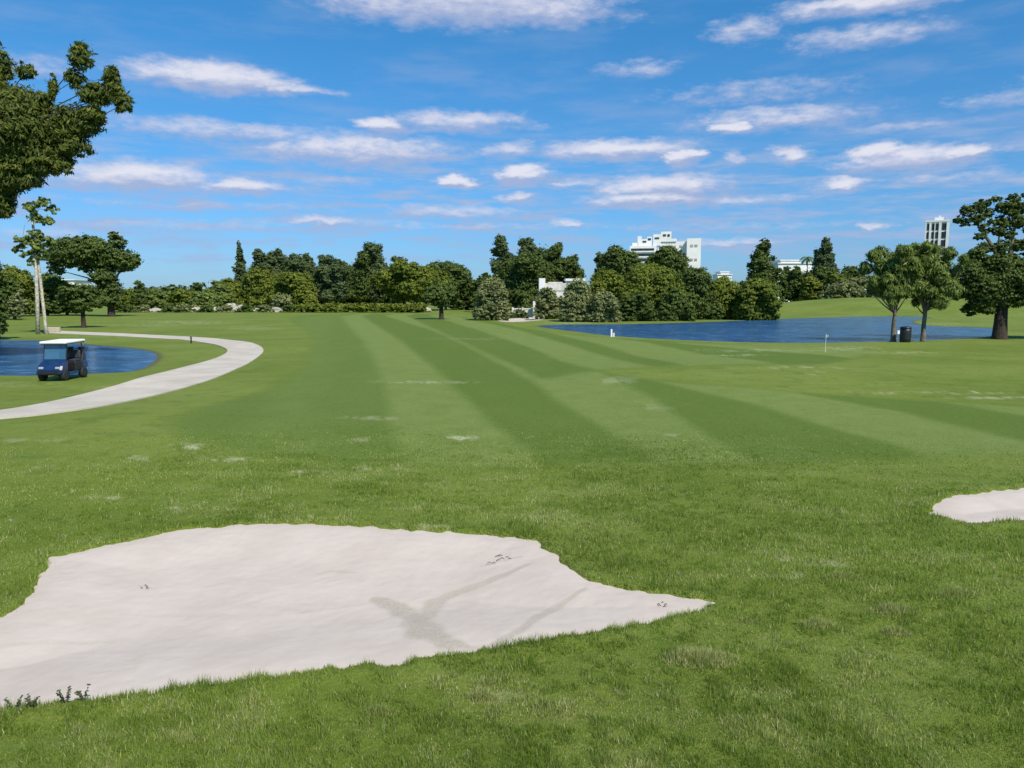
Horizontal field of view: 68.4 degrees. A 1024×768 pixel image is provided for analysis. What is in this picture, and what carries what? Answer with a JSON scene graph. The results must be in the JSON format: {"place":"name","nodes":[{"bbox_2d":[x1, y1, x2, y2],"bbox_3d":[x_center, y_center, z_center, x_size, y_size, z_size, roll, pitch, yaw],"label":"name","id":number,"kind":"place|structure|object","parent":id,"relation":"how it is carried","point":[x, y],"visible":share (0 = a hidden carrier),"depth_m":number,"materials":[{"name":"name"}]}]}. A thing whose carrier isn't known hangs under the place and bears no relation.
{"place":"outdoors","nodes":[
{"label":"outdoors","id":0,"kind":"place"},
{"bbox_2d":[0,340,156,375],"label":"water","id":1,"kind":"structure","parent":0,"point":[21,357],"depth_m":49.05,"materials":[{"name":"blue liquid"}]},
{"bbox_2d":[0,331,263,418],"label":"path","id":2,"kind":"structure","parent":0,"point":[237,355],"depth_m":34.67,"materials":[{"name":"concrete"}]},
{"bbox_2d":[0,297,1023,767],"bbox_3d":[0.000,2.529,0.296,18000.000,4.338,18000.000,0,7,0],"label":"ground","id":3,"kind":"structure","parent":0,"point":[464,371],"depth_m":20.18,"materials":[{"name":"green plant"}]},
{"bbox_2d":[0,261,18,338],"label":"shrub","id":4,"kind":"object","parent":3,"relation":"on","point":[7,288],"visible":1,"depth_m":69.46,"materials":[{"name":"green plant"}]},
{"bbox_2d":[6,286,29,319],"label":"shrub","id":5,"kind":"object","parent":3,"relation":"on","point":[17,302],"visible":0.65,"depth_m":126.60,"materials":[{"name":"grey plant"}]},
{"bbox_2d":[0,264,49,313],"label":"broadleaf tree","id":6,"kind":"object","parent":3,"relation":"on","point":[25,281],"visible":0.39,"depth_m":147.23,"materials":[{"name":"green plant"}]},
{"bbox_2d":[11,196,60,333],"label":"slender tree","id":7,"kind":"object","parent":3,"relation":"on","point":[34,240],"visible":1,"depth_m":78.56,"materials":[{"name":"green plant"}]},
{"bbox_2d":[24,272,66,315],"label":"broadleaf tree","id":8,"kind":"object","parent":3,"relation":"on","point":[52,304],"visible":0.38,"depth_m":152.47,"materials":[{"name":"green plant"}]},
{"bbox_2d":[36,339,87,380],"bbox_3d":[-21.645,-1.177,36.296,1.240,1.893,2.600,0,7,-2],"label":"golf cart","id":9,"kind":"object","parent":3,"relation":"on","point":[61,361],"visible":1,"depth_m":35.63,"materials":[{"name":"blue plastic"}]},
{"bbox_2d":[56,686,71,702],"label":"weed","id":10,"kind":"object","parent":3,"relation":"on","point":[59,693],"visible":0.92,"depth_m":7.37,"materials":[{"name":"green plant"}]},
{"bbox_2d":[0,40,135,219],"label":"casuarina tree","id":11,"kind":"object","parent":3,"relation":"on","point":[40,138],"visible":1,"depth_m":44.00,"materials":[{"name":"green plant"}]},
{"bbox_2d":[48,278,87,314],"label":"broadleaf tree","id":12,"kind":"object","parent":3,"relation":"on","point":[65,309],"visible":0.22,"depth_m":154.34,"materials":[{"name":"green plant"}]},
{"bbox_2d":[61,279,91,286],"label":"house","id":13,"kind":"structure","parent":3,"relation":"on","point":[74,281],"depth_m":240.33,"materials":[{"name":"white concrete"}]},
{"bbox_2d":[55,284,108,327],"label":"round tree","id":14,"kind":"object","parent":3,"relation":"on","point":[82,299],"visible":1,"depth_m":93.63,"materials":[{"name":"green plant"}]},
{"bbox_2d":[42,231,144,316],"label":"broadleaf tree","id":15,"kind":"object","parent":3,"relation":"on","point":[86,253],"visible":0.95,"depth_m":146.63,"materials":[{"name":"green plant"}]},
{"bbox_2d":[115,304,134,312],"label":"scrub bush","id":16,"kind":"object","parent":3,"relation":"on","point":[127,308],"visible":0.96,"depth_m":181.81,"materials":[{"name":"green plant"}]},
{"bbox_2d":[115,287,137,309],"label":"tree","id":17,"kind":"object","parent":3,"relation":"on","point":[126,297],"visible":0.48,"depth_m":211.69,"materials":[{"name":"green plant"}]},
{"bbox_2d":[130,280,152,305],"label":"tree","id":18,"kind":"object","parent":3,"relation":"on","point":[140,290],"visible":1,"depth_m":200.63,"materials":[{"name":"green plant"}]},
{"bbox_2d":[133,304,149,312],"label":"scrub bush","id":19,"kind":"object","parent":3,"relation":"on","point":[145,308],"visible":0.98,"depth_m":182.20,"materials":[{"name":"green plant"}]},
{"bbox_2d":[137,289,170,308],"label":"tree","id":20,"kind":"object","parent":3,"relation":"on","point":[159,296],"visible":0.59,"depth_m":204.03,"materials":[{"name":"green plant"}]},
{"bbox_2d":[157,304,175,312],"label":"scrub bush","id":21,"kind":"object","parent":3,"relation":"on","point":[165,308],"visible":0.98,"depth_m":182.43,"materials":[{"name":"green plant"}]},
{"bbox_2d":[162,288,193,307],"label":"tree","id":22,"kind":"object","parent":3,"relation":"on","point":[180,296],"visible":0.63,"depth_m":199.59,"materials":[{"name":"green plant"}]},
{"bbox_2d":[172,304,195,312],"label":"scrub bush","id":23,"kind":"object","parent":3,"relation":"on","point":[185,308],"visible":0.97,"depth_m":182.07,"materials":[{"name":"green plant"}]},
{"bbox_2d":[189,282,205,291],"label":"tree","id":24,"kind":"object","parent":3,"relation":"on","point":[196,286],"visible":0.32,"depth_m":212.56,"materials":[{"name":"green plant"}]},
{"bbox_2d":[196,304,214,312],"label":"scrub bush","id":25,"kind":"object","parent":3,"relation":"on","point":[209,308],"visible":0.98,"depth_m":181.84,"materials":[{"name":"green plant"}]},
{"bbox_2d":[188,288,223,307],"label":"tree","id":26,"kind":"object","parent":3,"relation":"on","point":[208,296],"visible":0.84,"depth_m":192.17,"materials":[{"name":"green plant"}]},
{"bbox_2d":[209,282,233,305],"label":"tree","id":27,"kind":"object","parent":3,"relation":"on","point":[226,292],"visible":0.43,"depth_m":202.99,"materials":[{"name":"green plant"}]},
{"bbox_2d":[208,276,241,298],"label":"tree","id":28,"kind":"object","parent":3,"relation":"on","point":[235,286],"visible":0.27,"depth_m":209.06,"materials":[{"name":"green plant"}]},
{"bbox_2d":[215,304,235,312],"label":"scrub bush","id":29,"kind":"object","parent":3,"relation":"on","point":[225,308],"visible":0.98,"depth_m":182.11,"materials":[{"name":"green plant"}]},
{"bbox_2d":[231,240,246,294],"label":"tree","id":30,"kind":"object","parent":3,"relation":"on","point":[239,269],"visible":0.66,"depth_m":231.56,"materials":[{"name":"green plant"}]},
{"bbox_2d":[235,304,254,311],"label":"scrub bush","id":31,"kind":"object","parent":3,"relation":"on","point":[247,308],"visible":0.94,"depth_m":182.35,"materials":[{"name":"green plant"}]},
{"bbox_2d":[230,266,277,307],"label":"tree","id":32,"kind":"object","parent":3,"relation":"on","point":[257,284],"visible":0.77,"depth_m":202.91,"materials":[{"name":"green plant"}]},
{"bbox_2d":[251,248,273,272],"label":"tree","id":33,"kind":"object","parent":3,"relation":"on","point":[260,258],"visible":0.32,"depth_m":223.71,"materials":[{"name":"green plant"}]},
{"bbox_2d":[254,304,274,311],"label":"scrub bush","id":34,"kind":"object","parent":3,"relation":"on","point":[265,308],"visible":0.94,"depth_m":182.09,"materials":[{"name":"green plant"}]},
{"bbox_2d":[267,247,287,274],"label":"tree","id":35,"kind":"object","parent":3,"relation":"on","point":[277,256],"visible":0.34,"depth_m":227.91,"materials":[{"name":"green plant"}]},
{"bbox_2d":[270,293,293,310],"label":"shrub","id":36,"kind":"object","parent":3,"relation":"on","point":[281,300],"visible":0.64,"depth_m":195.40,"materials":[{"name":"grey plant"}]},
{"bbox_2d":[279,304,295,312],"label":"scrub bush","id":37,"kind":"object","parent":3,"relation":"on","point":[287,307],"visible":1,"depth_m":182.35,"materials":[{"name":"green plant"}]},
{"bbox_2d":[265,269,319,306],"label":"tree","id":38,"kind":"object","parent":3,"relation":"on","point":[298,287],"visible":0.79,"depth_m":198.74,"materials":[{"name":"green plant"}]},
{"bbox_2d":[281,253,306,275],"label":"tree","id":39,"kind":"object","parent":3,"relation":"on","point":[296,263],"visible":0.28,"depth_m":220.92,"materials":[{"name":"green plant"}]},
{"bbox_2d":[302,252,318,298],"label":"tree","id":40,"kind":"object","parent":3,"relation":"on","point":[310,265],"visible":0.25,"depth_m":230.24,"materials":[{"name":"green plant"}]},
{"bbox_2d":[313,254,340,302],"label":"tree","id":41,"kind":"object","parent":3,"relation":"on","point":[323,269],"visible":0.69,"depth_m":223.80,"materials":[{"name":"green plant"}]},
{"bbox_2d":[320,258,350,302],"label":"tree","id":42,"kind":"object","parent":3,"relation":"on","point":[336,283],"visible":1,"depth_m":219.98,"materials":[{"name":"green plant"}]},
{"bbox_2d":[318,262,374,303],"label":"tree","id":43,"kind":"object","parent":3,"relation":"on","point":[351,268],"visible":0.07,"depth_m":235.65,"materials":[{"name":"green plant"}]},
{"bbox_2d":[0,524,715,710],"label":"sand bunker","id":44,"kind":"object","parent":3,"relation":"on","point":[228,602],"visible":0.98,"depth_m":10.08},
{"bbox_2d":[346,250,371,303],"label":"tree","id":45,"kind":"object","parent":3,"relation":"on","point":[359,282],"visible":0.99,"depth_m":225.58,"materials":[{"name":"green plant"}]},
{"bbox_2d":[294,302,426,312],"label":"hedge","id":46,"kind":"object","parent":3,"relation":"on","point":[362,307],"visible":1,"depth_m":183.46,"materials":[{"name":"green plant"}]},
{"bbox_2d":[361,240,387,302],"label":"tree","id":47,"kind":"object","parent":3,"relation":"on","point":[377,264],"visible":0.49,"depth_m":229.18,"materials":[{"name":"green plant"}]},
{"bbox_2d":[361,703,401,718],"bbox_3d":[-1.273,3.141,7.292,0.424,0.130,0.227,0,7,0],"label":"grass tussock","id":48,"kind":"object","parent":3,"relation":"on","point":[383,708],"depth_m":7.29,"materials":[{"name":"green plant"}]},
{"bbox_2d":[366,260,421,304],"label":"tree","id":49,"kind":"object","parent":3,"relation":"on","point":[391,279],"visible":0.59,"depth_m":204.27,"materials":[{"name":"green plant"}]},
{"bbox_2d":[382,256,407,302],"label":"tree","id":50,"kind":"object","parent":3,"relation":"on","point":[393,258],"visible":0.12,"depth_m":233.84,"materials":[{"name":"green plant"}]},
{"bbox_2d":[96,284,740,303],"bbox_3d":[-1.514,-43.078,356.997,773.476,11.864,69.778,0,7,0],"label":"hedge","id":51,"kind":"object","parent":3,"relation":"on","point":[170,289],"visible":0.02,"depth_m":342.47,"materials":[{"name":"green plant"}]},
{"bbox_2d":[398,264,454,306],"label":"tree","id":52,"kind":"object","parent":3,"relation":"on","point":[427,275],"visible":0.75,"depth_m":202.50,"materials":[{"name":"green plant"}]},
{"bbox_2d":[422,279,459,318],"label":"fairway tree","id":53,"kind":"object","parent":3,"relation":"on","point":[439,295],"visible":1,"depth_m":129.21,"materials":[{"name":"green plant"}]},
{"bbox_2d":[427,259,472,309],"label":"tree","id":54,"kind":"object","parent":3,"relation":"on","point":[459,274],"visible":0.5,"depth_m":211.44,"materials":[{"name":"green plant"}]},
{"bbox_2d":[449,277,475,309],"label":"tree","id":55,"kind":"object","parent":3,"relation":"on","point":[462,303],"visible":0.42,"depth_m":215.71,"materials":[{"name":"green plant"}]},
{"bbox_2d":[469,272,491,309],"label":"tree","id":56,"kind":"object","parent":3,"relation":"on","point":[485,275],"visible":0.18,"depth_m":210.20,"materials":[{"name":"green plant"}]},
{"bbox_2d":[465,685,497,703],"bbox_3d":[-0.297,3.091,7.578,0.356,0.168,0.238,0,7,0],"label":"grass tussock","id":57,"kind":"object","parent":3,"relation":"on","point":[479,694],"depth_m":7.55,"materials":[{"name":"green plant"}]},
{"bbox_2d":[470,275,511,320],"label":"shrub","id":58,"kind":"object","parent":3,"relation":"on","point":[492,301],"visible":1,"depth_m":124.87,"materials":[{"name":"green plant"}]},
{"bbox_2d":[489,233,513,276],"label":"grove tree","id":59,"kind":"object","parent":3,"relation":"on","point":[501,252],"visible":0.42,"depth_m":178.13,"materials":[{"name":"green plant"}]},
{"bbox_2d":[510,309,528,318],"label":"scrub bush","id":60,"kind":"object","parent":3,"relation":"on","point":[522,313],"visible":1,"depth_m":138.91,"materials":[{"name":"green plant"}]},
{"bbox_2d":[507,288,534,309],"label":"grove tree","id":61,"kind":"object","parent":3,"relation":"on","point":[518,298],"visible":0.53,"depth_m":156.43,"materials":[{"name":"green plant"}]},
{"bbox_2d":[499,317,542,321],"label":"sand bunker","id":62,"kind":"object","parent":3,"relation":"on","point":[521,319],"visible":0.81,"depth_m":131.26},
{"bbox_2d":[492,251,556,303],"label":"grove tree","id":63,"kind":"object","parent":3,"relation":"on","point":[525,271],"visible":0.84,"depth_m":163.04,"materials":[{"name":"green plant"}]},
{"bbox_2d":[517,237,538,255],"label":"grove tree","id":64,"kind":"object","parent":3,"relation":"on","point":[527,244],"visible":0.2,"depth_m":181.48,"materials":[{"name":"green plant"}]},
{"bbox_2d":[516,244,548,259],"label":"grove tree","id":65,"kind":"object","parent":3,"relation":"on","point":[541,252],"visible":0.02,"depth_m":182.56,"materials":[{"name":"green plant"}]},
{"bbox_2d":[532,287,559,318],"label":"shrub","id":66,"kind":"object","parent":3,"relation":"on","point":[546,304],"visible":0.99,"depth_m":131.04,"materials":[{"name":"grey plant"}]},
{"bbox_2d":[543,242,562,263],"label":"grove tree","id":67,"kind":"object","parent":3,"relation":"on","point":[553,253],"visible":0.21,"depth_m":175.46,"materials":[{"name":"green plant"}]},
{"bbox_2d":[549,254,585,282],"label":"grove tree","id":68,"kind":"object","parent":3,"relation":"on","point":[568,267],"visible":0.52,"depth_m":166.01,"materials":[{"name":"green plant"}]},
{"bbox_2d":[557,277,594,321],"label":"tree","id":69,"kind":"object","parent":3,"relation":"on","point":[576,299],"visible":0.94,"depth_m":117.01,"materials":[{"name":"green plant"}]},
{"bbox_2d":[586,289,623,321],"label":"shrub","id":70,"kind":"object","parent":3,"relation":"on","point":[605,305],"visible":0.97,"depth_m":115.08,"materials":[{"name":"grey plant"}]},
{"bbox_2d":[588,268,628,299],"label":"tree","id":71,"kind":"object","parent":3,"relation":"on","point":[609,281],"visible":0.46,"depth_m":124.56,"materials":[{"name":"green plant"}]},
{"bbox_2d":[596,244,642,278],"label":"tree","id":72,"kind":"object","parent":3,"relation":"on","point":[618,260],"visible":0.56,"depth_m":152.88,"materials":[{"name":"green plant"}]},
{"bbox_2d":[619,289,658,320],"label":"shrub","id":73,"kind":"object","parent":3,"relation":"on","point":[633,309],"visible":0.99,"depth_m":118.60,"materials":[{"name":"green plant"}]},
{"bbox_2d":[618,260,695,319],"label":"tree","id":74,"kind":"object","parent":3,"relation":"on","point":[654,281],"visible":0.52,"depth_m":122.11,"materials":[{"name":"green plant"}]},
{"bbox_2d":[630,231,700,267],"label":"hotel","id":75,"kind":"structure","parent":3,"relation":"on","point":[645,248],"depth_m":693.67,"materials":[{"name":"grey concrete"}]},
{"bbox_2d":[643,243,691,273],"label":"tree","id":76,"kind":"object","parent":3,"relation":"on","point":[671,257],"visible":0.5,"depth_m":149.26,"materials":[{"name":"green plant"}]},
{"bbox_2d":[656,287,699,320],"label":"shrub","id":77,"kind":"object","parent":3,"relation":"on","point":[681,309],"visible":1,"depth_m":118.71,"materials":[{"name":"green plant"}]},
{"bbox_2d":[657,643,739,669],"bbox_3d":[2.079,2.985,8.393,0.932,0.199,0.520,0,7,0],"label":"grass tussock","id":78,"kind":"object","parent":3,"relation":"on","point":[688,656],"depth_m":8.34,"materials":[{"name":"green plant"}]},
{"bbox_2d":[677,266,725,319],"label":"tree","id":79,"kind":"object","parent":3,"relation":"on","point":[697,283],"visible":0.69,"depth_m":126.88,"materials":[{"name":"green plant"}]},
{"bbox_2d":[713,271,732,280],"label":"house","id":80,"kind":"structure","parent":3,"relation":"on","point":[721,273],"depth_m":416.59,"materials":[{"name":"white paint"}]},
{"bbox_2d":[707,275,741,319],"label":"tree","id":81,"kind":"object","parent":3,"relation":"on","point":[724,288],"visible":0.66,"depth_m":128.46,"materials":[{"name":"green plant"}]},
{"bbox_2d":[733,617,760,624],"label":"grass tussock","id":82,"kind":"object","parent":3,"relation":"on","point":[743,620],"depth_m":9.36,"materials":[{"name":"green plant"}]},
{"bbox_2d":[731,276,782,319],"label":"tree","id":83,"kind":"object","parent":3,"relation":"on","point":[758,300],"visible":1,"depth_m":124.65,"materials":[{"name":"green plant"}]},
{"bbox_2d":[739,237,784,291],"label":"hill tree","id":84,"kind":"object","parent":3,"relation":"on","point":[760,265],"visible":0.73,"depth_m":168.35,"materials":[{"name":"green plant"}]},
{"bbox_2d":[778,266,804,301],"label":"hill tree","id":85,"kind":"object","parent":3,"relation":"on","point":[789,291],"visible":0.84,"depth_m":233.94,"materials":[{"name":"green plant"}]},
{"bbox_2d":[772,260,811,301],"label":"house","id":86,"kind":"structure","parent":3,"relation":"on","point":[782,264],"depth_m":326.39,"materials":[{"name":"white paint"}]},
{"bbox_2d":[795,275,824,300],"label":"hill tree","id":87,"kind":"object","parent":3,"relation":"on","point":[809,287],"visible":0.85,"depth_m":228.19,"materials":[{"name":"green plant"}]},
{"bbox_2d":[780,267,853,300],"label":"hill tree","id":88,"kind":"object","parent":3,"relation":"on","point":[821,273],"visible":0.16,"depth_m":235.88,"materials":[{"name":"green plant"}]},
{"bbox_2d":[795,616,838,630],"bbox_3d":[3.741,2.899,9.245,0.527,0.162,0.309,0,7,0],"label":"grass tussock","id":89,"kind":"object","parent":3,"relation":"on","point":[816,622],"depth_m":9.23,"materials":[{"name":"green plant"}]},
{"bbox_2d":[810,237,840,271],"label":"hill tree","id":90,"kind":"object","parent":3,"relation":"on","point":[824,256],"visible":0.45,"depth_m":256.88,"materials":[{"name":"green plant"}]},
{"bbox_2d":[817,272,847,296],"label":"hill tree","id":91,"kind":"object","parent":3,"relation":"on","point":[833,277],"visible":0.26,"depth_m":225.44,"materials":[{"name":"green plant"}]},
{"bbox_2d":[820,569,864,582],"bbox_3d":[4.742,2.720,10.778,0.653,0.144,0.388,0,7,0],"label":"grass tussock","id":92,"kind":"object","parent":3,"relation":"on","point":[839,574],"depth_m":10.74,"materials":[{"name":"green plant"}]},
{"bbox_2d":[818,279,878,298],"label":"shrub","id":93,"kind":"object","parent":3,"relation":"on","point":[836,289],"visible":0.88,"depth_m":220.15,"materials":[{"name":"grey plant"}]},
{"bbox_2d":[840,264,869,278],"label":"hill tree","id":94,"kind":"object","parent":3,"relation":"on","point":[851,271],"visible":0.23,"depth_m":236.50,"materials":[{"name":"green plant"}]},
{"bbox_2d":[846,277,867,291],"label":"hill tree","id":95,"kind":"object","parent":3,"relation":"on","point":[862,281],"visible":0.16,"depth_m":222.80,"materials":[{"name":"green plant"}]},
{"bbox_2d":[857,242,924,341],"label":"vase shaped tree","id":96,"kind":"object","parent":3,"relation":"on","point":[895,271],"visible":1,"depth_m":65.32,"materials":[{"name":"green plant"}]},
{"bbox_2d":[867,601,917,616],"bbox_3d":[4.889,2.843,9.629,0.640,0.161,0.375,0,7,0],"label":"grass tussock","id":97,"kind":"object","parent":3,"relation":"on","point":[889,607],"depth_m":9.61,"materials":[{"name":"green plant"}]},
{"bbox_2d":[877,624,914,637],"bbox_3d":[4.597,2.933,9.005,0.465,0.129,0.267,0,7,0],"label":"grass tussock","id":98,"kind":"object","parent":3,"relation":"on","point":[898,631],"depth_m":8.98,"materials":[{"name":"green plant"}]},
{"bbox_2d":[900,326,911,341],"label":"litter bin","id":99,"kind":"object","parent":3,"relation":"on","point":[905,333],"visible":0.95,"depth_m":65.02,"materials":[{"name":"black plastic"}]},
{"bbox_2d":[925,216,949,255],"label":"tower block","id":100,"kind":"structure","parent":3,"relation":"on","point":[937,230],"depth_m":884.55,"materials":[{"name":"white glass"}]},
{"bbox_2d":[909,240,970,341],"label":"vase shaped tree","id":101,"kind":"object","parent":3,"relation":"on","point":[936,286],"visible":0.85,"depth_m":65.12,"materials":[{"name":"green plant"}]},
{"bbox_2d":[930,585,982,599],"bbox_3d":[5.969,2.770,10.108,0.708,0.156,0.399,0,7,0],"label":"grass tussock","id":102,"kind":"object","parent":3,"relation":"on","point":[958,592],"depth_m":10.08,"materials":[{"name":"green plant"}]},
{"bbox_2d":[930,488,1023,522],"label":"sand bunker","id":103,"kind":"object","parent":3,"relation":"on","point":[985,507],"visible":0.84,"depth_m":14.32},
{"bbox_2d":[951,193,1023,339],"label":"spreading tree","id":104,"kind":"object","parent":3,"relation":"on","point":[993,284],"visible":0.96,"depth_m":68.48,"materials":[{"name":"green plant"}]},
{"bbox_2d":[0,0,1023,288],"label":"sky","id":105,"kind":"structure","parent":0,"point":[428,131],"materials":[{"name":"blue"}]},
{"bbox_2d":[533,278,584,316],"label":"garden building","id":106,"kind":"structure","parent":0,"point":[558,287],"depth_m":144.82,"materials":[{"name":"white paint"}]},
{"bbox_2d":[539,316,992,342],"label":"water","id":107,"kind":"structure","parent":0,"point":[845,329],"depth_m":88.75,"materials":[{"name":"blue liquid"}]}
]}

